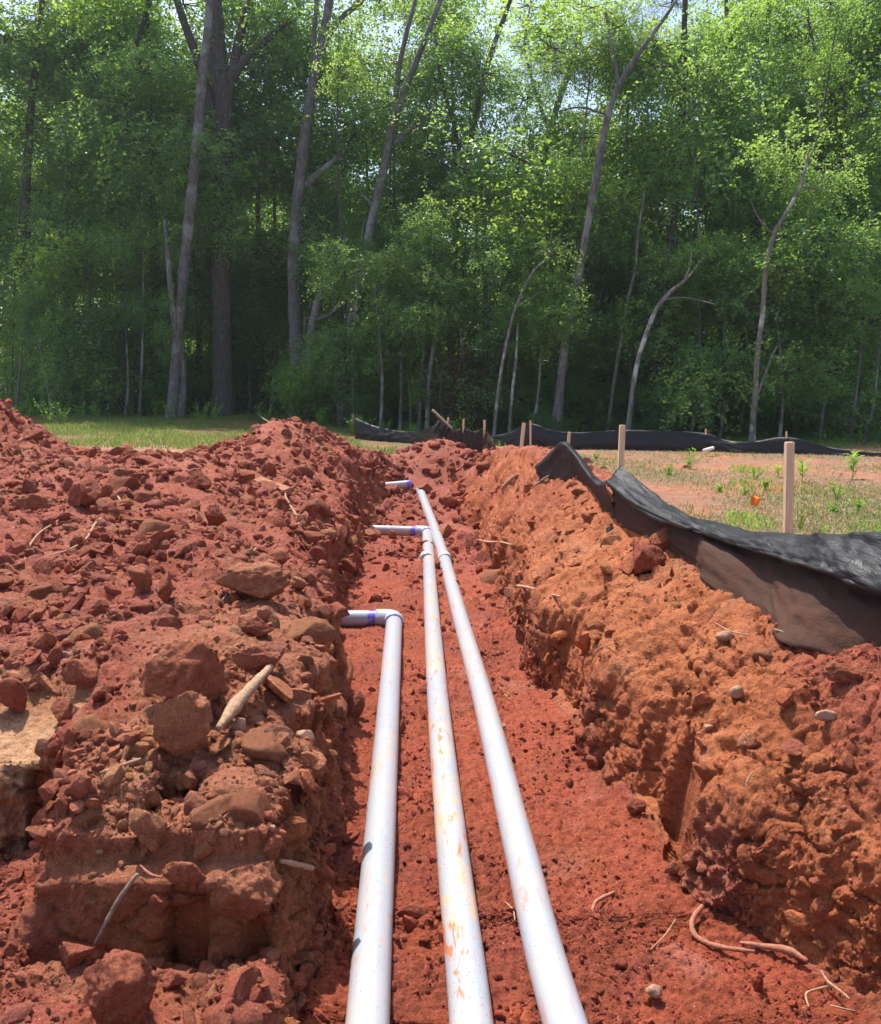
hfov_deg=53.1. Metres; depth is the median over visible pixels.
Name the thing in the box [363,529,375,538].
clay clod
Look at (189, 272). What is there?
slim tree
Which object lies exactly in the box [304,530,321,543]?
clay clod
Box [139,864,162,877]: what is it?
root
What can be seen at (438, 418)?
weed plant
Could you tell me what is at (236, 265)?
slim tree
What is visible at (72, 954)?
clay clod
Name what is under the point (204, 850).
clay clod
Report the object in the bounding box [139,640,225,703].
clay clod
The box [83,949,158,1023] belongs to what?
clay clod
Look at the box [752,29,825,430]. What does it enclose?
slim tree
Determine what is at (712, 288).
leafy sapling
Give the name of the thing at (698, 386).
leafy sapling
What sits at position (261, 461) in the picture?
clay clod
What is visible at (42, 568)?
soil lumps
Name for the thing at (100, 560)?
clay clod
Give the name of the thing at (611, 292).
slim tree
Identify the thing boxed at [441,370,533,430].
shrub
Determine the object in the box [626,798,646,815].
clay clod
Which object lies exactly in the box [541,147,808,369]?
forest tree
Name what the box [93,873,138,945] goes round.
stick
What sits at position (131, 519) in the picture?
clay clod
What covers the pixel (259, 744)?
clay clod
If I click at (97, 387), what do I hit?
shrub
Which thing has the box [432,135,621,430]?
leafy sapling
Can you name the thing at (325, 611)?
clay clod
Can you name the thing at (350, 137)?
forest tree
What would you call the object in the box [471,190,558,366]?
forest tree
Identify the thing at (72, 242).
forest tree
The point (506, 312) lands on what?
sapling
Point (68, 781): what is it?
soil clods
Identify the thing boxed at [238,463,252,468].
clay clod
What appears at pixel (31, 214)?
forest tree
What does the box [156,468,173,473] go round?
clay clod
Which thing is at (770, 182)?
forest tree
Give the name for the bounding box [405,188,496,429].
slim tree
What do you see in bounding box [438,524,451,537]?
clay clod
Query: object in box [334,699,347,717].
clay clod
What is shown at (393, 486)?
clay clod
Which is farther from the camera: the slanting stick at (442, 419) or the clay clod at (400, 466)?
the slanting stick at (442, 419)
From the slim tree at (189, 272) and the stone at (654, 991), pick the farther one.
the slim tree at (189, 272)
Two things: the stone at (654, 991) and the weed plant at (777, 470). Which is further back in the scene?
the weed plant at (777, 470)
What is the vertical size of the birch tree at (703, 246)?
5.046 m
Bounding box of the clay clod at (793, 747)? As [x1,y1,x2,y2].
[780,739,806,756]
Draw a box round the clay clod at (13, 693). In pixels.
[0,676,27,712]
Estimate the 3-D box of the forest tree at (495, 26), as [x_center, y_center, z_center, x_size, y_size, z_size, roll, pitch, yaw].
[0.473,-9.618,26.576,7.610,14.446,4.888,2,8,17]
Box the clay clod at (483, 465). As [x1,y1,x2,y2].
[475,461,489,470]
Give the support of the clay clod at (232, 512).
on the ground at (188, 937)
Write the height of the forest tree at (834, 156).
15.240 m
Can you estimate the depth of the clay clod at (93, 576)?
4.19 m
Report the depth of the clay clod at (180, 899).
2.29 m
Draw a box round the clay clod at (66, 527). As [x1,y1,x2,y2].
[61,524,78,531]
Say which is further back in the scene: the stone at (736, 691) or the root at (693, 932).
the stone at (736, 691)
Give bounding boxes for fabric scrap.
[433,421,441,432]
[437,425,446,436]
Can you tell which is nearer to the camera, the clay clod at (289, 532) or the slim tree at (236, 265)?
the clay clod at (289, 532)
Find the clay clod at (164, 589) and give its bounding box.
[155,570,172,602]
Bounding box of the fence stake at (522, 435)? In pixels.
[520,423,525,446]
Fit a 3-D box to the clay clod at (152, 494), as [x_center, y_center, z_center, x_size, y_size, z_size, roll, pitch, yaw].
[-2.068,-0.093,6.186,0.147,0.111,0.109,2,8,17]
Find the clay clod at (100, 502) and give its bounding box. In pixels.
[93,498,118,508]
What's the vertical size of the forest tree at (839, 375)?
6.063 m
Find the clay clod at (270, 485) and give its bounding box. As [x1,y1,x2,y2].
[252,480,278,489]
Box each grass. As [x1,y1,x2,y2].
[20,409,416,453]
[472,426,880,448]
[541,446,880,533]
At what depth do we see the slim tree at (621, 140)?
23.31 m
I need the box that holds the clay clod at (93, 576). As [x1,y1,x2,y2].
[87,573,107,581]
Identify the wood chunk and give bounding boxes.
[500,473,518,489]
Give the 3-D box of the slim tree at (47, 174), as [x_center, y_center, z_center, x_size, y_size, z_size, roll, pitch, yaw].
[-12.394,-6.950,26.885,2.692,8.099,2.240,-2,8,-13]
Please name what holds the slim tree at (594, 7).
on the ground at (188, 937)
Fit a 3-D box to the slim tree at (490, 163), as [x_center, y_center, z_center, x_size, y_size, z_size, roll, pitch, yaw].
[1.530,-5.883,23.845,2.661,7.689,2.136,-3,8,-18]
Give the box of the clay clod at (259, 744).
[240,723,288,762]
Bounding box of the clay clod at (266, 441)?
[260,439,270,443]
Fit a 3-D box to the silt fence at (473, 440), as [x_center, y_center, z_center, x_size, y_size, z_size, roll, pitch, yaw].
[0.589,-1.010,14.310,0.336,0.676,1.644,-5,9,-35]
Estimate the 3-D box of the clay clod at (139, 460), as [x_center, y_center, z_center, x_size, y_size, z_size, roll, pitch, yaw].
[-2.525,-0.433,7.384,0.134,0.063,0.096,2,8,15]
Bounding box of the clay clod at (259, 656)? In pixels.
[227,640,288,671]
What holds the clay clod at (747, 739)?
on the ground at (188, 937)
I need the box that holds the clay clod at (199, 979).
[191,972,207,989]
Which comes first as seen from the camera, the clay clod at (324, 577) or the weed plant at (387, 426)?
the clay clod at (324, 577)
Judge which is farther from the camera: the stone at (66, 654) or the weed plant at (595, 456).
the weed plant at (595, 456)
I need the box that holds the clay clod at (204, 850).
[193,841,214,859]
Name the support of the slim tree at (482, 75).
on the ground at (188, 937)
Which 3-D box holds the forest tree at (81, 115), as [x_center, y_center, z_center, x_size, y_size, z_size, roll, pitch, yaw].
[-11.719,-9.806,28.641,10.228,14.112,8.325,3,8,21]
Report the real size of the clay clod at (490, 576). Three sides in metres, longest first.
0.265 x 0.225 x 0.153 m
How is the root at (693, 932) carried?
on the ground at (188, 937)
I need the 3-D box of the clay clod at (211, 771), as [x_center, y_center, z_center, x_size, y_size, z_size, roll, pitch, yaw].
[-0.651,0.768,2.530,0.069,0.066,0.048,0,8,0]
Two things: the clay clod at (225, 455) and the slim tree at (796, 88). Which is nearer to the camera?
the clay clod at (225, 455)
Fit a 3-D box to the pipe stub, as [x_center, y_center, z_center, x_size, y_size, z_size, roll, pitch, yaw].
[-0.765,-0.351,12.113,0.732,0.172,0.114,-1,8,-8]
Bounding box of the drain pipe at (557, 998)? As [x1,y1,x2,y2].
[416,488,587,1023]
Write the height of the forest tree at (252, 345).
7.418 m
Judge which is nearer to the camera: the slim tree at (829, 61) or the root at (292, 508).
the root at (292, 508)
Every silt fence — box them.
[353,418,453,443]
[441,428,495,452]
[493,424,880,456]
[534,442,880,654]
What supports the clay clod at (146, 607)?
on the ground at (188, 937)
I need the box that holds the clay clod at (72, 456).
[64,454,79,457]
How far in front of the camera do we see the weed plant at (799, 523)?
6.84 m
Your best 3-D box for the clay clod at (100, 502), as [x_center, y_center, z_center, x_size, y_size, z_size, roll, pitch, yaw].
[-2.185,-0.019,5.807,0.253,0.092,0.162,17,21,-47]
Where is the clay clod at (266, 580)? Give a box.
[215,561,291,599]
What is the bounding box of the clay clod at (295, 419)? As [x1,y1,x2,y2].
[292,416,299,421]
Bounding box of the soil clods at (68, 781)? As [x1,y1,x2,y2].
[0,403,880,1023]
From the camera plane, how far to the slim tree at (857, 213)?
21.78 m
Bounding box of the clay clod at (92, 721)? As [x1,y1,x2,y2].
[72,714,104,737]
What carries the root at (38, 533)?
on the ground at (188, 937)
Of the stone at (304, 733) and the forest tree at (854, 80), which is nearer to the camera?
the stone at (304, 733)
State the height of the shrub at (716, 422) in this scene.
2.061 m
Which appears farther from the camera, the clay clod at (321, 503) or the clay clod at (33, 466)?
the clay clod at (321, 503)
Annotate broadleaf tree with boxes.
[0,0,193,412]
[9,0,250,411]
[53,0,403,415]
[59,0,294,417]
[184,0,418,417]
[199,135,331,409]
[247,164,363,419]
[307,0,519,425]
[363,0,580,402]
[469,0,753,431]
[471,0,676,374]
[596,0,806,429]
[644,0,823,432]
[698,102,880,441]
[741,0,880,434]
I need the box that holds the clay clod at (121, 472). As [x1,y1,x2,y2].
[113,468,130,476]
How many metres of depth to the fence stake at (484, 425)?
14.33 m
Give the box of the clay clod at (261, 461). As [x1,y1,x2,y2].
[253,458,265,465]
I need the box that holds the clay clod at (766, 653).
[751,648,773,660]
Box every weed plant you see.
[14,391,45,417]
[33,398,54,422]
[47,402,69,423]
[53,397,70,417]
[72,402,86,419]
[90,405,99,416]
[149,402,166,416]
[153,392,186,417]
[192,400,209,422]
[205,398,222,417]
[255,400,272,422]
[313,404,328,425]
[315,412,330,424]
[343,415,360,435]
[350,413,375,424]
[378,419,390,428]
[397,422,414,430]
[407,421,418,430]
[417,412,459,425]
[450,410,476,428]
[591,450,601,458]
[660,464,673,475]
[684,447,702,468]
[714,484,723,491]
[736,463,771,479]
[738,486,749,494]
[760,476,772,488]
[769,464,783,476]
[794,458,813,481]
[794,501,813,528]
[827,482,849,499]
[828,503,841,512]
[842,451,864,478]
[847,498,865,509]
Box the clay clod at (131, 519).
[124,517,141,522]
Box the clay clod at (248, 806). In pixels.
[228,787,271,825]
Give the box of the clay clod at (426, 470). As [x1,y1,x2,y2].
[421,468,430,473]
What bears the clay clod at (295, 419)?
on the ground at (188, 937)
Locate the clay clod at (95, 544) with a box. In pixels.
[91,538,105,546]
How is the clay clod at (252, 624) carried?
on the ground at (188, 937)
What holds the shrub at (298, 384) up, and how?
on the ground at (188, 937)
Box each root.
[24,519,58,558]
[49,517,100,555]
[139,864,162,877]
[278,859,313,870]
[285,493,299,523]
[477,539,513,545]
[516,584,561,596]
[590,642,614,664]
[591,891,614,911]
[689,904,754,952]
[740,941,808,962]
[805,985,830,1007]
[820,969,850,999]
[830,1004,855,1011]
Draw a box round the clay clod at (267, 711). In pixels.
[262,707,277,716]
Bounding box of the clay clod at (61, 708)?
[51,696,72,722]
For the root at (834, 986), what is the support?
on the ground at (188, 937)
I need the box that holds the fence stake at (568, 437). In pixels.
[567,432,570,443]
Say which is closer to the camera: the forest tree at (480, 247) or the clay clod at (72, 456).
the clay clod at (72, 456)
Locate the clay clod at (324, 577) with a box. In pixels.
[321,575,330,581]
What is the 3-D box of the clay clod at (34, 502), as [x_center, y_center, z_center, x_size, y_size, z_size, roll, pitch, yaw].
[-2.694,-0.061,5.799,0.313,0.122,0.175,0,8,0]
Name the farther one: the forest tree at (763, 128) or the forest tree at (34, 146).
the forest tree at (34, 146)
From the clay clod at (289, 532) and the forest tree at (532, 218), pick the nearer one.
the clay clod at (289, 532)
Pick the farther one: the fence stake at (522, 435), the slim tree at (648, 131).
the slim tree at (648, 131)
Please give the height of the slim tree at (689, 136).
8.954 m
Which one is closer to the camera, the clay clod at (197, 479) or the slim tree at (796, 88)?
the clay clod at (197, 479)
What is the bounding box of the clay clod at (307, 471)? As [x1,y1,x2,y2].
[295,465,313,476]
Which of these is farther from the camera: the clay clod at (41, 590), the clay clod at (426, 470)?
the clay clod at (426, 470)
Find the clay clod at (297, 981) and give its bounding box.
[287,971,306,993]
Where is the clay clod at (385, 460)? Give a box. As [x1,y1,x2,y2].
[381,455,392,465]
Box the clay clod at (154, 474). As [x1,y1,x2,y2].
[152,472,158,476]
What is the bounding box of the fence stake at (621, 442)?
[617,425,625,468]
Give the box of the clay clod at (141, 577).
[127,565,152,592]
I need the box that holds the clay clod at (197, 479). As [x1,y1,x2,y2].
[185,470,211,489]
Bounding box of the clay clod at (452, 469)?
[448,467,455,472]
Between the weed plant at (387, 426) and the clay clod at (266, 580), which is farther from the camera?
the weed plant at (387, 426)
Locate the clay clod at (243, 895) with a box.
[210,860,283,925]
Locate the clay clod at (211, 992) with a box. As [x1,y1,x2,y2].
[205,983,217,998]
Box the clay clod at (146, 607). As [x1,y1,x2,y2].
[130,601,154,614]
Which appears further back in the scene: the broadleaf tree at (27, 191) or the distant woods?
the distant woods
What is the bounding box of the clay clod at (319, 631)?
[285,617,336,644]
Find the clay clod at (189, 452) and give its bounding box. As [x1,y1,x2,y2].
[186,449,203,457]
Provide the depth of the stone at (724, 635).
3.49 m
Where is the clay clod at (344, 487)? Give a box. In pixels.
[334,485,349,494]
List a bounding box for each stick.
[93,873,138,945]
[99,757,141,773]
[215,662,277,731]
[432,409,452,429]
[531,475,549,488]
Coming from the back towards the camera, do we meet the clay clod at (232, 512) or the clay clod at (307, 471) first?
the clay clod at (307, 471)
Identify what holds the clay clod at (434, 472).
on the ground at (188, 937)
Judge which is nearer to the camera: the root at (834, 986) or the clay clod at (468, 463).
the root at (834, 986)
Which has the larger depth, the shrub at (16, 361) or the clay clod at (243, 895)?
the shrub at (16, 361)
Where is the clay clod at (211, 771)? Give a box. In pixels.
[201,768,219,781]
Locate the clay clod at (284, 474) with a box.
[279,471,288,476]
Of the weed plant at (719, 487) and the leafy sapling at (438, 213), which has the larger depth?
the leafy sapling at (438, 213)
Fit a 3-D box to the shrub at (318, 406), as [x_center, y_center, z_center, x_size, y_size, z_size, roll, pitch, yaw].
[-3.520,-3.165,25.045,3.135,2.973,3.759,-5,9,-31]
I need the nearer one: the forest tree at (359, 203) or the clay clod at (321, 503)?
the clay clod at (321, 503)
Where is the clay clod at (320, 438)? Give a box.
[315,435,324,441]
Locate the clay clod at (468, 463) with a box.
[463,461,475,466]
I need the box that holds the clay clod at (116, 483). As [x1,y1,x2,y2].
[106,477,138,490]
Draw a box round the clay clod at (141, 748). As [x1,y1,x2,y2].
[132,741,149,757]
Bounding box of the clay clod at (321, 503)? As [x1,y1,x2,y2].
[312,498,329,516]
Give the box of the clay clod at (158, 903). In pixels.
[148,892,169,916]
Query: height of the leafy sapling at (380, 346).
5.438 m
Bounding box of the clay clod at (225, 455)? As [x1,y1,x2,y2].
[223,453,231,457]
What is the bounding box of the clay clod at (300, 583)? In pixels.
[290,576,307,589]
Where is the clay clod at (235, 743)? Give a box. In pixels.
[230,739,241,749]
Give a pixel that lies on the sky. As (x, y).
(678, 17)
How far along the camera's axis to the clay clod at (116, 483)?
6.35 m
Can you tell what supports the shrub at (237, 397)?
on the ground at (188, 937)
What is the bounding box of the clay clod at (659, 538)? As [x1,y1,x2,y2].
[649,527,669,549]
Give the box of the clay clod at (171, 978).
[161,968,186,990]
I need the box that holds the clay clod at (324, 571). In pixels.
[314,567,329,576]
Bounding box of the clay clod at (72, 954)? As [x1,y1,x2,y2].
[59,941,99,969]
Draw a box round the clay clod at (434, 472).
[429,468,440,476]
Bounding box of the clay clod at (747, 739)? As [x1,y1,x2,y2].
[736,729,761,749]
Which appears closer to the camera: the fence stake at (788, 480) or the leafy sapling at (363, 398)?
the fence stake at (788, 480)
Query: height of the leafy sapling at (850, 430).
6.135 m
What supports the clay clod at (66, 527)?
on the ground at (188, 937)
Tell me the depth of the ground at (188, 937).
3.09 m
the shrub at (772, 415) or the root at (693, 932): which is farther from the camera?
the shrub at (772, 415)
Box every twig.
[650,919,675,949]
[714,622,749,635]
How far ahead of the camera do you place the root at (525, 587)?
5.47 m
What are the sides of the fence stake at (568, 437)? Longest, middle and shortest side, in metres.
0.513 x 0.026 x 0.025 m
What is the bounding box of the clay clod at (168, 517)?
[139,515,170,523]
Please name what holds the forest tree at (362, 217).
on the ground at (188, 937)
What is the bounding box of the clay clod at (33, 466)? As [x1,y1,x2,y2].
[26,464,39,470]
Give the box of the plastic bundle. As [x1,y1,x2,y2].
[606,526,613,532]
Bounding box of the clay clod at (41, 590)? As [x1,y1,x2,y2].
[24,582,52,598]
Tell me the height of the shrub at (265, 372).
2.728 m
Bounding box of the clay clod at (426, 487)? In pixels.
[417,482,432,492]
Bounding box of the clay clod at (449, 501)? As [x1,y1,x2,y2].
[442,494,458,507]
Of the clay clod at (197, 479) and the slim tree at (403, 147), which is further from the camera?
the slim tree at (403, 147)
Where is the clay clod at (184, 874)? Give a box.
[162,861,205,887]
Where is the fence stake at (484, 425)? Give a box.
[483,420,485,448]
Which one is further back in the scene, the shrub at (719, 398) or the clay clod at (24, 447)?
the shrub at (719, 398)
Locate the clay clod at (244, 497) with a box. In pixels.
[239,495,255,500]
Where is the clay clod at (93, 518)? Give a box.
[90,515,100,521]
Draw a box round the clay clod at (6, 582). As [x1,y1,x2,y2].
[0,576,14,588]
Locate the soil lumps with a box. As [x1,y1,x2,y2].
[0,398,708,773]
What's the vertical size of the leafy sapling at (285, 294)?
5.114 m
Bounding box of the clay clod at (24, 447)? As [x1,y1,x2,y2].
[20,445,30,449]
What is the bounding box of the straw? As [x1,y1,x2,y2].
[575,448,880,534]
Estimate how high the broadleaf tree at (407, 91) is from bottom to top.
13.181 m
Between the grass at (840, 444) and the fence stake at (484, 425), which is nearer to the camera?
the fence stake at (484, 425)
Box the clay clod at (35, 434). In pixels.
[26,429,43,440]
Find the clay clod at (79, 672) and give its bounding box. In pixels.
[59,659,98,687]
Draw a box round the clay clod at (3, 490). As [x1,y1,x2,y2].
[0,488,6,493]
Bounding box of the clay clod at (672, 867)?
[664,860,679,875]
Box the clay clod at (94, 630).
[62,623,103,642]
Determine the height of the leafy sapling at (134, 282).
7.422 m
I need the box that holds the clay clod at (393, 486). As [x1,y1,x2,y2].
[385,484,398,488]
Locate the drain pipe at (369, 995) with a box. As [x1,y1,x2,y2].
[340,609,403,1023]
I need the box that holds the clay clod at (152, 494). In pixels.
[135,491,155,497]
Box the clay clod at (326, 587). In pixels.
[321,584,331,590]
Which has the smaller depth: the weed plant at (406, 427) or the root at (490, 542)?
the root at (490, 542)
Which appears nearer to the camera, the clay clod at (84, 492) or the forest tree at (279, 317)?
the clay clod at (84, 492)
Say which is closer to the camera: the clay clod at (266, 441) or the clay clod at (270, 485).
the clay clod at (270, 485)
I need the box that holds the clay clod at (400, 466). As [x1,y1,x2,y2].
[395,462,403,470]
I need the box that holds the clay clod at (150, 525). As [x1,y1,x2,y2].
[135,519,169,541]
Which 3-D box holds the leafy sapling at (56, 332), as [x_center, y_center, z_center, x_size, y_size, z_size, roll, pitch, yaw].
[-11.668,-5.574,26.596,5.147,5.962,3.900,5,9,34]
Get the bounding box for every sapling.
[0,232,135,411]
[0,276,163,415]
[0,283,82,415]
[12,173,203,415]
[22,280,193,416]
[77,165,215,416]
[101,192,265,410]
[188,259,332,412]
[235,320,322,412]
[247,168,362,381]
[287,177,491,430]
[294,220,473,426]
[304,268,475,430]
[329,225,567,425]
[330,228,382,422]
[362,278,481,427]
[367,190,586,429]
[373,287,463,430]
[425,257,609,423]
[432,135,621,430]
[468,284,564,431]
[472,320,681,433]
[491,229,587,438]
[516,296,721,431]
[522,200,734,417]
[545,162,700,430]
[573,166,783,379]
[588,226,821,438]
[590,254,788,431]
[601,172,860,437]
[636,229,876,439]
[698,208,880,439]
[727,257,880,443]
[751,205,880,438]
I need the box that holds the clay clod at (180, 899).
[169,891,202,905]
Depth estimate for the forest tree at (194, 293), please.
27.78 m
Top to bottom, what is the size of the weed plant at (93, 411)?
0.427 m
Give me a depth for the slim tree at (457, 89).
25.11 m
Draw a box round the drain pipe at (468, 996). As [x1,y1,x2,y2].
[370,525,493,1023]
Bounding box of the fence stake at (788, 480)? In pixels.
[782,442,794,532]
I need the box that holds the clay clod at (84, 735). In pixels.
[76,728,91,741]
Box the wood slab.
[253,477,291,495]
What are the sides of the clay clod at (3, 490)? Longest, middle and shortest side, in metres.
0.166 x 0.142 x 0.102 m
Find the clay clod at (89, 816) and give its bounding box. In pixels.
[73,808,105,827]
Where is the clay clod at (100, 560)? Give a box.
[95,557,108,569]
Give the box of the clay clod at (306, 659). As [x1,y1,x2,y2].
[294,653,313,664]
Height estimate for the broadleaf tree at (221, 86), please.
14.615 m
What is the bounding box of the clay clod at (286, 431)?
[281,428,291,435]
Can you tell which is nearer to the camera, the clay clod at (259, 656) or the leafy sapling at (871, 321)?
the clay clod at (259, 656)
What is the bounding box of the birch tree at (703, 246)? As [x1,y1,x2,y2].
[626,219,765,429]
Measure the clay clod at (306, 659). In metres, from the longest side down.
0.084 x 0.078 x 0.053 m
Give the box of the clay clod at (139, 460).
[131,457,145,463]
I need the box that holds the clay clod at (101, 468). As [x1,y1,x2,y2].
[91,465,107,472]
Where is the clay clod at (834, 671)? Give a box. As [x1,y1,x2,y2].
[822,661,867,682]
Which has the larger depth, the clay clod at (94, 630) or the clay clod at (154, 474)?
the clay clod at (154, 474)
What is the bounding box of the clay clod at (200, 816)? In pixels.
[189,795,233,829]
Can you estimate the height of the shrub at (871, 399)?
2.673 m
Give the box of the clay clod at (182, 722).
[152,691,212,755]
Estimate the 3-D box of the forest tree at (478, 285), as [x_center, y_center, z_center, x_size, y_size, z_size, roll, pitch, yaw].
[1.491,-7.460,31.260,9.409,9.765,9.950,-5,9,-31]
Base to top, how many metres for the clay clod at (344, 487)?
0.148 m
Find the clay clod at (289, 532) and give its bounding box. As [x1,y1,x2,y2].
[286,530,293,534]
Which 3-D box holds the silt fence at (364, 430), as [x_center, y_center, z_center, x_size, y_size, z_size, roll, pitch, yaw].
[-0.584,-1.541,17.302,0.622,0.638,5.026,-4,9,-25]
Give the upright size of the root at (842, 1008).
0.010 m
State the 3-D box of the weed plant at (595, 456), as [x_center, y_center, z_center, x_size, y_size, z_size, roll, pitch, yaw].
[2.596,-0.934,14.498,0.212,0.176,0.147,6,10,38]
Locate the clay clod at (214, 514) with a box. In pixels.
[204,504,227,525]
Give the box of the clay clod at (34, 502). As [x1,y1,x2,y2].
[9,494,56,511]
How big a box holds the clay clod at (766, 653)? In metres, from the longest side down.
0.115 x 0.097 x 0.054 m
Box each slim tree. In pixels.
[0,147,75,404]
[41,54,146,371]
[86,120,168,411]
[91,192,178,391]
[136,77,203,403]
[144,225,209,313]
[187,221,267,379]
[188,87,246,411]
[190,65,267,395]
[235,93,289,387]
[259,139,353,364]
[298,11,399,426]
[308,195,389,422]
[357,120,439,422]
[369,67,487,427]
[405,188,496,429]
[422,53,526,394]
[431,19,539,382]
[441,156,519,374]
[445,138,543,400]
[513,0,652,430]
[558,83,654,298]
[579,83,689,430]
[581,227,645,416]
[655,0,801,414]
[658,48,750,433]
[680,197,766,430]
[735,0,880,424]
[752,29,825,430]
[771,161,880,431]
[780,0,880,436]
[792,154,880,432]
[821,157,880,424]
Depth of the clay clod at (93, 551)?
4.56 m
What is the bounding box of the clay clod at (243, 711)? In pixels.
[233,703,247,718]
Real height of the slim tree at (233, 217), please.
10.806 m
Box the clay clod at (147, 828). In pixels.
[128,808,166,851]
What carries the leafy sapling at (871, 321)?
on the ground at (188, 937)
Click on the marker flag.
(755, 500)
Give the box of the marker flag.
[750,491,760,507]
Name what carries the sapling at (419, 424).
on the ground at (188, 937)
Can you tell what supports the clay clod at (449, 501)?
on the ground at (188, 937)
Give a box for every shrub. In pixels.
[0,368,43,410]
[2,342,46,372]
[25,372,103,412]
[44,367,138,412]
[108,346,197,413]
[154,353,235,412]
[166,347,237,387]
[199,362,275,412]
[233,334,328,409]
[261,351,355,420]
[264,348,388,423]
[348,357,447,427]
[386,376,439,421]
[412,331,506,437]
[419,351,507,430]
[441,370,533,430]
[452,367,573,432]
[500,356,649,431]
[512,354,617,428]
[596,356,708,429]
[618,357,744,432]
[625,358,733,434]
[656,360,752,430]
[682,394,748,433]
[695,384,821,434]
[721,350,850,435]
[766,365,879,431]
[795,359,858,428]
[797,342,880,434]
[853,362,879,430]
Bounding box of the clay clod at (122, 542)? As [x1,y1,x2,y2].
[117,538,134,546]
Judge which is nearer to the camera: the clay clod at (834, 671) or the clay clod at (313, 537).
the clay clod at (834, 671)
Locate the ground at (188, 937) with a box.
[0,401,880,1023]
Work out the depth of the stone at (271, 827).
2.33 m
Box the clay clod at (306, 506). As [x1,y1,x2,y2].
[298,501,319,514]
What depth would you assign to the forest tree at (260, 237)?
26.31 m
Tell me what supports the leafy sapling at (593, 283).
on the ground at (188, 937)
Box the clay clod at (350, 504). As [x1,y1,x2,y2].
[346,499,352,508]
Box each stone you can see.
[62,651,71,658]
[96,849,103,854]
[233,717,245,731]
[269,825,274,830]
[295,730,313,740]
[645,984,661,998]
[704,724,713,730]
[715,631,734,640]
[729,685,744,697]
[815,710,836,721]
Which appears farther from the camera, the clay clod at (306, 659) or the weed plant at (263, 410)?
the weed plant at (263, 410)
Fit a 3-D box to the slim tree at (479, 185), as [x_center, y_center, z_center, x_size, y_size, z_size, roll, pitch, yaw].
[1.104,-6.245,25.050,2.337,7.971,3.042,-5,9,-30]
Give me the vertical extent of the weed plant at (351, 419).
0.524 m
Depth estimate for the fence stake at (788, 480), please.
4.36 m
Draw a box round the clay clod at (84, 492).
[68,477,101,506]
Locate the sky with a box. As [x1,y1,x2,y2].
[0,0,880,392]
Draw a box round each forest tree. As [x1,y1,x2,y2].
[0,0,94,368]
[0,0,163,349]
[0,0,204,410]
[0,0,287,412]
[0,27,38,199]
[0,78,161,295]
[0,84,44,224]
[0,97,177,354]
[0,146,113,281]
[12,91,165,326]
[49,0,374,391]
[55,11,255,362]
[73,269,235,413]
[104,186,289,409]
[134,102,285,388]
[144,195,310,305]
[159,28,383,407]
[187,247,339,395]
[190,141,406,417]
[192,192,386,326]
[233,160,392,412]
[245,21,446,367]
[266,161,430,401]
[267,56,504,423]
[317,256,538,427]
[323,168,456,364]
[348,0,582,347]
[376,95,632,346]
[388,1,815,428]
[392,141,578,390]
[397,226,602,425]
[429,143,545,331]
[433,96,719,431]
[465,138,692,362]
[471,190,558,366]
[485,47,704,427]
[536,152,739,401]
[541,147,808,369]
[553,0,880,430]
[556,218,840,427]
[580,194,713,346]
[647,111,857,358]
[658,0,861,343]
[658,203,810,364]
[704,254,880,435]
[712,0,880,381]
[718,0,880,429]
[722,134,880,401]
[757,101,879,324]
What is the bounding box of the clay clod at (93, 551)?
[77,545,104,558]
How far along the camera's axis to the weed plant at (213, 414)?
23.91 m
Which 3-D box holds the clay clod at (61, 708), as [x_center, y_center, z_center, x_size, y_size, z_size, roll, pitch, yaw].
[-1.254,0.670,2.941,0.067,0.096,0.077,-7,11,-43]
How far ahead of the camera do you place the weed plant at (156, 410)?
25.27 m
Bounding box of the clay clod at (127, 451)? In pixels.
[123,449,136,454]
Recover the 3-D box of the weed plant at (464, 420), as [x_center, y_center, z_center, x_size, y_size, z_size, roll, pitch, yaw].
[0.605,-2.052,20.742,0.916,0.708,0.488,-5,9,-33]
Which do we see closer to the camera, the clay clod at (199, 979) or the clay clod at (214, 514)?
the clay clod at (199, 979)
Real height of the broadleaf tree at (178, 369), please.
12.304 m
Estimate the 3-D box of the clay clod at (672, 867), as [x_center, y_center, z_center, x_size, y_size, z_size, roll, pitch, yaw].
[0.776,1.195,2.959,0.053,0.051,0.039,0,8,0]
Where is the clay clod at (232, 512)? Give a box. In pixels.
[228,509,239,515]
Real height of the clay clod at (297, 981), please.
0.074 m
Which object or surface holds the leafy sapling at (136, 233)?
on the ground at (188, 937)
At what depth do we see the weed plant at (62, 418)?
22.18 m
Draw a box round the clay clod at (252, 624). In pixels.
[237,613,273,636]
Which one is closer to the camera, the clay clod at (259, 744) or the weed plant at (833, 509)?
the clay clod at (259, 744)
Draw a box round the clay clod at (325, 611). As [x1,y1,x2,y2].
[319,604,330,618]
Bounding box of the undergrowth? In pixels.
[1,383,879,439]
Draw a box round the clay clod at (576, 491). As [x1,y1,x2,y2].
[571,488,585,495]
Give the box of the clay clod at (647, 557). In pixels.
[632,539,665,574]
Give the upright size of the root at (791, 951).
0.043 m
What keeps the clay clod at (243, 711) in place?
on the ground at (188, 937)
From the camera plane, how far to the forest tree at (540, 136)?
25.06 m
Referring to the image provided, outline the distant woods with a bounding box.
[0,142,867,399]
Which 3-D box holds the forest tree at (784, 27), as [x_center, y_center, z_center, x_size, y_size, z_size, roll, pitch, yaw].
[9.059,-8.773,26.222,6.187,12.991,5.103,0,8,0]
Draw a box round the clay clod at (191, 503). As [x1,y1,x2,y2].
[179,499,200,510]
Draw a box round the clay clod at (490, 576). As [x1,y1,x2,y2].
[480,569,499,584]
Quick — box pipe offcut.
[702,446,713,451]
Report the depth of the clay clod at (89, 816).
2.35 m

